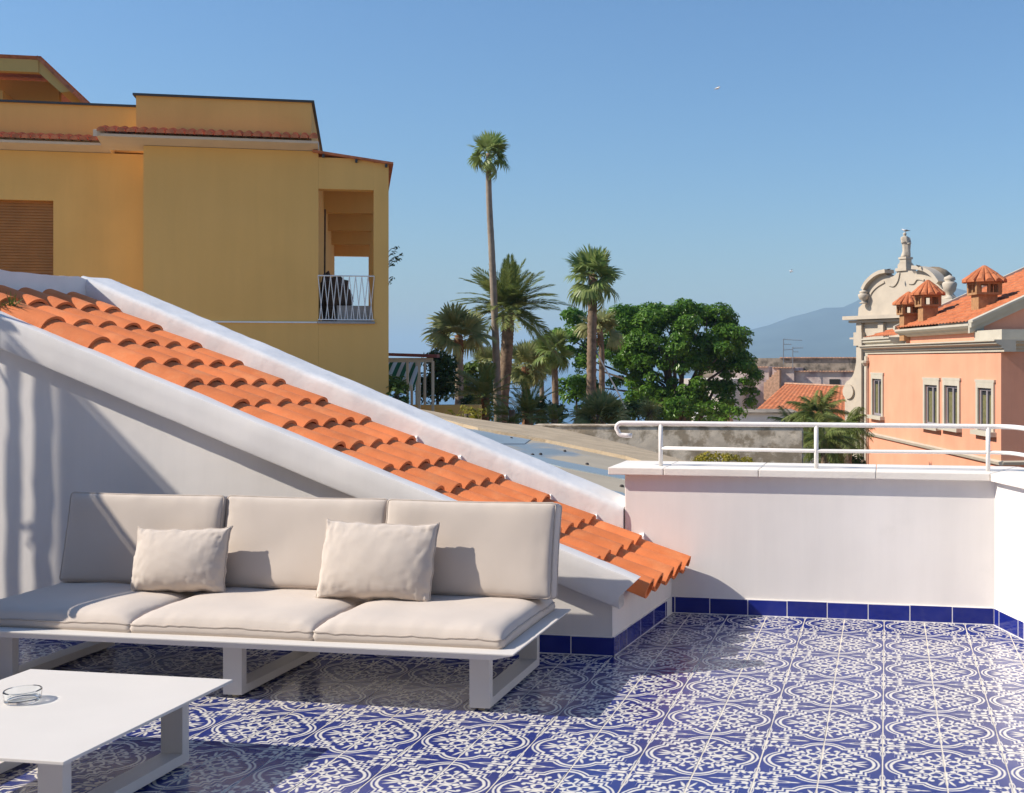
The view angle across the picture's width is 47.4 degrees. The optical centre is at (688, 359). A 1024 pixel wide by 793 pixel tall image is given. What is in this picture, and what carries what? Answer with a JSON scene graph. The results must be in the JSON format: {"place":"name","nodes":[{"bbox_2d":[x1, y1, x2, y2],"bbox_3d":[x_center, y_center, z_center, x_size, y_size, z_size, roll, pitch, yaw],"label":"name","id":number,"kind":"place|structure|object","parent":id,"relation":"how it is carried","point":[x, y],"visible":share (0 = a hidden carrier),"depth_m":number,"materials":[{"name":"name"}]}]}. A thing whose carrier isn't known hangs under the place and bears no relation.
{"place":"outdoors","nodes":[
{"label":"outdoors","id":0,"kind":"place"},
{"bbox_2d":[0,93,392,395],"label":"apartment house","id":1,"kind":"structure","parent":0,"point":[210,208],"depth_m":25.17,"materials":[{"name":"yellow paint"}]},
{"bbox_2d":[0,54,89,102],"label":"penthouse","id":2,"kind":"object","parent":1,"relation":"on","point":[31,78],"visible":0.43,"depth_m":33.05,"materials":[{"name":"yellow ochre plaster"},{"name":"red clay tile"}]},
{"bbox_2d":[324,209,325,318],"bbox_3d":[-8.310,-2.190,26.116,0.049,2.500,0.043,0,0,0],"label":"pole","id":3,"kind":"object","parent":1,"relation":"on","point":[324,246],"visible":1,"depth_m":26.10,"materials":[{"name":"black metal"}]},
{"bbox_2d":[320,271,329,320],"bbox_3d":[-8.445,-1.407,26.708,0.351,1.356,0.541,0,0,0],"label":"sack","id":4,"kind":"object","parent":1,"relation":"on","point":[327,278],"visible":0.21,"depth_m":26.54,"materials":[{"name":"black"}]},
{"bbox_2d":[320,276,353,320],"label":"balcony chairs","id":5,"kind":"object","parent":1,"relation":"on","point":[336,301],"visible":0.52,"depth_m":25.81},
{"bbox_2d":[318,275,374,319],"bbox_3d":[-7.583,-1.376,25.325,1.217,0.995,0.032,0,0,-11],"label":"balcony railing","id":6,"kind":"object","parent":1,"relation":"on","point":[349,276],"visible":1,"depth_m":25.32,"materials":[{"name":"white metal"}]},
{"bbox_2d":[337,306,371,321],"bbox_3d":[-7.555,-1.036,25.843,0.781,0.367,0.269,0,0,-11],"label":"planter box","id":7,"kind":"object","parent":1,"relation":"on","point":[356,311],"visible":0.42,"depth_m":25.72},
{"bbox_2d":[389,246,402,283],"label":"creeper","id":8,"kind":"object","parent":1,"relation":"attached to","point":[392,265],"visible":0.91,"depth_m":27.99,"materials":[{"name":"green plant"}]},
{"bbox_2d":[389,362,422,390],"bbox_3d":[-7.121,0.374,28.340,0.929,0.787,1.175,0,0,0],"label":"striped awning","id":9,"kind":"object","parent":1,"relation":"attached to","point":[398,369],"visible":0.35,"depth_m":28.28,"materials":[{"name":"fabric"}]},
{"bbox_2d":[0,613,1023,792],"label":"terrace floor","id":10,"kind":"structure","parent":0,"point":[690,703],"depth_m":4.23,"materials":[{"name":"blue tile"}]},
{"bbox_2d":[0,669,232,792],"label":"coffee table","id":11,"kind":"object","parent":10,"relation":"on","point":[61,725],"visible":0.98,"depth_m":3.55,"materials":[{"name":"white plastic"}]},
{"bbox_2d":[2,685,42,705],"bbox_3d":[-2.104,1.059,3.613,0.110,0.037,0.110,0,0,0],"label":"ashtray","id":12,"kind":"object","parent":11,"relation":"on","point":[21,695],"visible":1,"depth_m":3.59,"materials":[{"name":"clear glass"}]},
{"bbox_2d":[0,492,570,709],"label":"garden sofa","id":13,"kind":"object","parent":10,"relation":"on","point":[494,591],"visible":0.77,"depth_m":4.78,"materials":[{"name":"beige fabric"}]},
{"bbox_2d":[130,526,232,592],"bbox_3d":[-2.193,0.863,4.933,0.444,0.290,0.172,0,0,10],"label":"scatter pillow","id":14,"kind":"object","parent":13,"relation":"on","point":[182,560],"visible":1,"depth_m":4.88,"materials":[{"name":"beige fabric"}]},
{"bbox_2d":[315,518,439,601],"bbox_3d":[-1.303,0.840,4.778,0.508,0.338,0.167,0,0,10],"label":"scatter pillow","id":15,"kind":"object","parent":13,"relation":"on","point":[362,560],"visible":0.99,"depth_m":4.73,"materials":[{"name":"beige fabric"}]},
{"bbox_2d":[0,270,690,655],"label":"tiled lean to","id":16,"kind":"object","parent":10,"relation":"on","point":[108,386],"visible":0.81,"depth_m":5.62,"materials":[{"name":"white paint"}]},
{"bbox_2d":[1,292,22,305],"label":"weed tuft","id":17,"kind":"object","parent":16,"relation":"on","point":[12,301],"visible":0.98,"depth_m":5.69,"materials":[{"name":"green plant"}]},
{"bbox_2d":[608,461,1014,624],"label":"parapet wall","id":18,"kind":"structure","parent":10,"relation":"on","point":[903,543],"depth_m":5.89,"materials":[{"name":"white paint"}]},
{"bbox_2d":[991,467,1023,639],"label":"parapet wall","id":19,"kind":"structure","parent":10,"relation":"on","point":[1009,555],"depth_m":5.59,"materials":[{"name":"white paint"}]},
{"bbox_2d":[614,421,1023,470],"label":"handrail","id":20,"kind":"object","parent":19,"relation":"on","point":[816,450],"visible":0.96,"depth_m":5.98,"materials":[{"name":"white metal"}]},
{"bbox_2d":[0,0,1023,363],"label":"sky","id":21,"kind":"structure","parent":0,"point":[831,129],"materials":[{"name":"blue"}]},
{"bbox_2d":[502,405,523,423],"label":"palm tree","id":22,"kind":"object","parent":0,"point":[512,418],"visible":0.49,"depth_m":29.93,"materials":[{"name":"green plant"}]},
{"bbox_2d":[389,364,691,424],"bbox_3d":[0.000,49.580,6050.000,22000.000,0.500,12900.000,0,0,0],"label":"sea","id":23,"kind":"structure","parent":0,"point":[547,385],"depth_m":1845.39,"materials":[{"name":"liquid"}]},
{"bbox_2d":[768,405,812,448],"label":"palm tree","id":24,"kind":"object","parent":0,"point":[784,413],"visible":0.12,"depth_m":45.26,"materials":[{"name":"green plant"}]},
{"bbox_2d":[758,382,844,463],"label":"red roofed house","id":25,"kind":"structure","parent":0,"point":[785,393],"depth_m":84.11,"materials":[{"name":"orange tile"}]},
{"bbox_2d":[663,288,966,375],"bbox_3d":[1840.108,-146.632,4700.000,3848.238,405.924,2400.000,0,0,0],"label":"mountain","id":26,"kind":"structure","parent":0,"point":[825,332],"depth_m":4337.76,"materials":[{"name":"blue"}]},
{"bbox_2d":[842,265,967,461],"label":"church facade","id":27,"kind":"structure","parent":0,"point":[885,288],"depth_m":63.46,"materials":[{"name":"paint"}]},
{"bbox_2d":[858,290,868,303],"bbox_3d":[9.805,-3.546,64.148,0.630,0.765,0.614,0,0,0],"label":"stone urn","id":28,"kind":"object","parent":27,"relation":"on","point":[863,295],"visible":1,"depth_m":63.96,"materials":[{"name":"white stone"}]},
{"bbox_2d":[895,257,915,271],"bbox_3d":[11.831,-5.216,62.362,0.800,0.775,0.800,0,0,-37],"label":"statue pedestal","id":29,"kind":"object","parent":27,"relation":"on","point":[905,263],"visible":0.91,"depth_m":62.14,"materials":[{"name":"stone"}]},
{"bbox_2d":[901,232,910,256],"bbox_3d":[11.836,-6.281,62.368,0.584,1.351,0.517,0,0,0],"label":"statue","id":30,"kind":"object","parent":29,"relation":"on","point":[906,244],"visible":1,"depth_m":62.21,"materials":[{"name":"stone"}]},
{"bbox_2d":[931,267,951,276],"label":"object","id":31,"kind":"structure","parent":27,"relation":"on","point":[944,272],"depth_m":64.09,"materials":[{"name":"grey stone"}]},
{"bbox_2d":[942,275,956,298],"bbox_3d":[13.525,-3.775,59.271,0.798,1.253,0.778,0,0,0],"label":"stone urn","id":32,"kind":"object","parent":27,"relation":"on","point":[949,285],"visible":0.96,"depth_m":59.03,"materials":[{"name":"white stone"}]},
{"bbox_2d":[858,267,1023,469],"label":"pink house","id":33,"kind":"structure","parent":0,"point":[971,371],"depth_m":43.19,"materials":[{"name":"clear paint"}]},
{"bbox_2d":[867,372,884,419],"bbox_3d":[8.547,1.628,51.926,0.340,2.115,2.090,0,0,-7],"label":"window","id":34,"kind":"structure","parent":33,"relation":"in","point":[878,378],"depth_m":51.96,"materials":[{"name":"grey stone"}]},
{"bbox_2d":[892,291,917,340],"bbox_3d":[9.428,-1.877,49.000,1.406,2.104,1.380,0,0,0],"label":"chimney","id":35,"kind":"object","parent":33,"relation":"on","point":[903,302],"visible":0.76,"depth_m":48.69,"materials":[{"name":"brick"}]},
{"bbox_2d":[910,280,945,327],"bbox_3d":[9.959,-2.178,47.600,1.462,2.315,1.435,0,0,0],"label":"chimney","id":36,"kind":"object","parent":33,"relation":"on","point":[924,290],"visible":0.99,"depth_m":47.26,"materials":[{"name":"brick"}]},
{"bbox_2d":[922,377,940,430],"bbox_3d":[9.471,1.700,44.707,0.340,2.024,2.073,0,0,-7],"label":"window","id":37,"kind":"structure","parent":33,"relation":"in","point":[933,384],"depth_m":44.77,"materials":[{"name":"grey stone"}]},
{"bbox_2d":[937,377,961,431],"bbox_3d":[9.752,1.647,42.511,0.340,1.970,2.000,0,0,-7],"label":"window","id":38,"kind":"structure","parent":33,"relation":"in","point":[953,384],"depth_m":42.61,"materials":[{"name":"grey stone"}]},
{"bbox_2d":[970,379,996,436],"bbox_3d":[10.166,1.633,39.275,0.340,1.917,1.857,0,0,-7],"label":"window","id":39,"kind":"structure","parent":33,"relation":"in","point":[987,387],"depth_m":39.32,"materials":[{"name":"grey stone"}]},
{"bbox_2d":[962,265,1006,309],"bbox_3d":[11.169,-2.414,43.200,1.687,2.310,1.656,0,0,0],"label":"chimney","id":40,"kind":"object","parent":33,"relation":"on","point":[976,280],"visible":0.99,"depth_m":42.81,"materials":[{"name":"brick"}]},
{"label":"ground","id":41,"kind":"structure","parent":0,"visible":0},
{"bbox_2d":[386,374,408,403],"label":"garden shrub","id":42,"kind":"object","parent":41,"relation":"on","point":[397,385],"visible":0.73,"depth_m":25.76,"materials":[{"name":"green plant"}]},
{"bbox_2d":[389,353,481,419],"bbox_3d":[-6.295,1.282,28.267,2.287,2.911,1.766,0,0,0],"label":"garden canopy","id":43,"kind":"object","parent":41,"relation":"on","point":[440,408],"visible":0.41,"depth_m":27.56,"materials":[{"name":"beige metal"}]},
{"bbox_2d":[414,348,465,404],"bbox_3d":[-8.777,4.551,39.907,1.690,9.957,1.871,0,0,-44],"label":"garden shrub","id":44,"kind":"object","parent":41,"relation":"on","point":[444,373],"visible":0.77,"depth_m":39.60,"materials":[{"name":"green plant"}]},
{"bbox_2d":[421,301,499,404],"bbox_3d":[-8.548,3.668,42.878,2.995,11.723,2.879,0,0,0],"label":"palm tree","id":45,"kind":"object","parent":41,"relation":"on","point":[457,320],"visible":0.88,"depth_m":42.56,"materials":[{"name":"green plant"}]},
{"bbox_2d":[445,405,486,418],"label":"garden shrub","id":46,"kind":"object","parent":41,"relation":"on","point":[473,411],"visible":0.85,"depth_m":23.91,"materials":[{"name":"green plant"}]},
{"bbox_2d":[454,360,493,409],"bbox_3d":[-8.922,4.743,47.998,2.345,9.574,1.708,0,0,0],"label":"garden shrub","id":47,"kind":"object","parent":41,"relation":"on","point":[472,369],"visible":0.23,"depth_m":47.74,"materials":[{"name":"green plant"}]},
{"bbox_2d":[458,394,493,420],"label":"garden shrub","id":48,"kind":"object","parent":41,"relation":"on","point":[465,400],"visible":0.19,"depth_m":40.83,"materials":[{"name":"green plant"}]},
{"bbox_2d":[470,347,500,403],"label":"palm tree","id":49,"kind":"object","parent":41,"relation":"on","point":[487,357],"visible":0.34,"depth_m":53.52,"materials":[{"name":"green plant"}]},
{"bbox_2d":[442,362,533,424],"bbox_3d":[-6.654,4.790,38.135,3.115,9.481,3.031,0,0,0],"label":"palm tree","id":50,"kind":"object","parent":41,"relation":"on","point":[483,385],"visible":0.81,"depth_m":37.83,"materials":[{"name":"green plant"}]},
{"bbox_2d":[467,130,511,422],"bbox_3d":[-7.730,0.293,44.065,1.810,18.478,2.024,0,0,0],"label":"palm tree","id":51,"kind":"object","parent":41,"relation":"on","point":[494,144],"visible":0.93,"depth_m":43.88,"materials":[{"name":"green plant"}]},
{"bbox_2d":[441,253,574,422],"bbox_3d":[-7.323,2.637,46.176,5.379,13.790,4.938,0,0,39],"label":"palm tree","id":52,"kind":"object","parent":41,"relation":"on","point":[512,298],"visible":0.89,"depth_m":45.74,"materials":[{"name":"green plant"}]},
{"bbox_2d":[482,379,560,424],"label":"palm tree","id":53,"kind":"object","parent":41,"relation":"on","point":[528,406],"visible":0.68,"depth_m":33.77,"materials":[{"name":"green plant"}]},
{"bbox_2d":[510,339,549,424],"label":"palm tree","id":54,"kind":"object","parent":41,"relation":"on","point":[523,352],"visible":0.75,"depth_m":51.63,"materials":[{"name":"green plant"}]},
{"bbox_2d":[523,340,551,423],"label":"palm tree","id":55,"kind":"object","parent":41,"relation":"on","point":[542,388],"visible":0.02,"depth_m":55.89,"materials":[{"name":"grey plant"}]},
{"bbox_2d":[521,395,570,423],"bbox_3d":[-5.764,5.444,44.074,2.393,8.173,1.772,0,0,0],"label":"garden shrub","id":56,"kind":"object","parent":41,"relation":"on","point":[540,405],"visible":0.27,"depth_m":43.83,"materials":[{"name":"green plant"}]},
{"bbox_2d":[529,403,570,423],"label":"palm tree","id":57,"kind":"object","parent":41,"relation":"on","point":[554,413],"visible":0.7,"depth_m":31.89,"materials":[{"name":"green plant"}]},
{"bbox_2d":[421,409,684,495],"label":"flat roof","id":58,"kind":"structure","parent":41,"relation":"on","point":[589,458],"depth_m":12.34,"materials":[{"name":"grey concrete"}]},
{"bbox_2d":[532,328,575,404],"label":"palm tree","id":59,"kind":"object","parent":41,"relation":"on","point":[550,360],"visible":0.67,"depth_m":49.80,"materials":[{"name":"green plant"}]},
{"bbox_2d":[558,373,597,417],"bbox_3d":[-5.605,5.090,57.919,2.491,8.881,1.818,0,0,0],"label":"garden shrub","id":60,"kind":"object","parent":41,"relation":"on","point":[562,392],"visible":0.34,"depth_m":57.85,"materials":[{"name":"green plant"}]},
{"bbox_2d":[562,243,624,423],"bbox_3d":[-3.698,2.537,43.997,2.563,13.987,2.555,0,0,0],"label":"palm tree","id":61,"kind":"object","parent":41,"relation":"on","point":[592,265],"visible":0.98,"depth_m":43.81,"materials":[{"name":"green plant"}]},
{"bbox_2d":[596,350,626,408],"bbox_3d":[-2.975,0.670,43.534,1.682,2.374,0.146,0,0,38],"label":"guy rope","id":62,"kind":"object","parent":61,"relation":"attached to","point":[610,377],"visible":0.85,"depth_m":43.55,"materials":[{"name":"grey"}]},
{"bbox_2d":[565,386,632,423],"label":"palm tree","id":63,"kind":"object","parent":41,"relation":"on","point":[604,406],"visible":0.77,"depth_m":29.66,"materials":[{"name":"green plant"}]},
{"bbox_2d":[572,308,625,423],"bbox_3d":[-3.916,3.620,49.092,2.207,11.821,1.960,0,0,17],"label":"palm tree","id":64,"kind":"object","parent":41,"relation":"on","point":[606,321],"visible":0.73,"depth_m":48.90,"materials":[{"name":"green plant"}]},
{"bbox_2d":[605,399,663,423],"bbox_3d":[-2.479,5.601,50.014,2.610,7.859,2.587,0,0,39],"label":"garden shrub","id":65,"kind":"object","parent":41,"relation":"on","point":[632,406],"visible":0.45,"depth_m":49.44,"materials":[{"name":"green plant"}]},
{"bbox_2d":[637,396,663,420],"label":"yucca","id":66,"kind":"object","parent":41,"relation":"on","point":[649,411],"visible":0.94,"depth_m":30.94,"materials":[{"name":"green plant"}]},
{"bbox_2d":[551,297,764,420],"bbox_3d":[-1.675,3.249,56.091,10.677,12.610,6.734,0,0,0],"label":"broad tree","id":67,"kind":"object","parent":41,"relation":"on","point":[641,353],"visible":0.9,"depth_m":54.69,"materials":[{"name":"green plant"}]},
{"bbox_2d":[536,424,802,462],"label":"boundary wall","id":68,"kind":"structure","parent":41,"relation":"on","point":[645,437],"depth_m":16.56,"materials":[{"name":"concrete"}]},
{"bbox_2d":[639,395,704,420],"bbox_3d":[-0.839,5.550,51.078,3.101,7.960,2.148,0,0,0],"label":"garden shrub","id":69,"kind":"object","parent":41,"relation":"on","point":[671,414],"visible":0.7,"depth_m":50.59,"materials":[{"name":"green plant"}]},
{"bbox_2d":[684,378,745,417],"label":"cream house","id":70,"kind":"structure","parent":41,"relation":"on","point":[741,398],"depth_m":95.64,"materials":[{"name":"beige paint"}]},
{"bbox_2d":[691,400,747,421],"bbox_3d":[1.407,5.666,52.033,2.624,7.728,2.338,0,0,0],"label":"garden shrub","id":71,"kind":"object","parent":41,"relation":"on","point":[722,408],"visible":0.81,"depth_m":52.04,"materials":[{"name":"green plant"}]},
{"bbox_2d":[691,451,752,461],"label":"garden shrub","id":72,"kind":"object","parent":41,"relation":"on","point":[727,457],"visible":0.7,"depth_m":13.91,"materials":[{"name":"green plant"}]},
{"bbox_2d":[692,409,797,421],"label":"white arcade house","id":73,"kind":"structure","parent":41,"relation":"on","point":[759,415],"depth_m":74.35,"materials":[{"name":"paint"}]},
{"bbox_2d":[703,357,855,408],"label":"old house","id":74,"kind":"structure","parent":41,"relation":"on","point":[778,374],"depth_m":98.68,"materials":[{"name":"paint"}]},
{"bbox_2d":[783,338,801,363],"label":"television aerial","id":75,"kind":"object","parent":74,"relation":"on","point":[786,349],"visible":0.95,"depth_m":95.97,"materials":[{"name":"grey metal"}]},
{"bbox_2d":[829,379,839,384],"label":"window","id":76,"kind":"structure","parent":74,"relation":"in","point":[831,381],"depth_m":96.26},
{"bbox_2d":[781,385,850,453],"bbox_3d":[5.020,5.255,43.936,3.038,8.552,2.958,0,0,0],"label":"palm tree","id":77,"kind":"object","parent":41,"relation":"on","point":[823,406],"visible":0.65,"depth_m":43.71,"materials":[{"name":"green plant"}]},
{"bbox_2d":[803,417,860,463],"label":"palm tree","id":78,"kind":"object","parent":41,"relation":"on","point":[833,441],"visible":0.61,"depth_m":37.81,"materials":[{"name":"green plant"}]},
{"bbox_2d":[808,445,865,463],"bbox_3d":[5.488,6.212,41.854,2.124,6.635,2.240,0,0,17],"label":"garden shrub","id":79,"kind":"object","parent":41,"relation":"on","point":[855,460],"visible":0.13,"depth_m":41.49,"materials":[{"name":"green plant"}]},
{"bbox_2d":[821,407,876,463],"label":"palm tree","id":80,"kind":"object","parent":41,"relation":"on","point":[855,417],"visible":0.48,"depth_m":40.65,"materials":[{"name":"green plant"}]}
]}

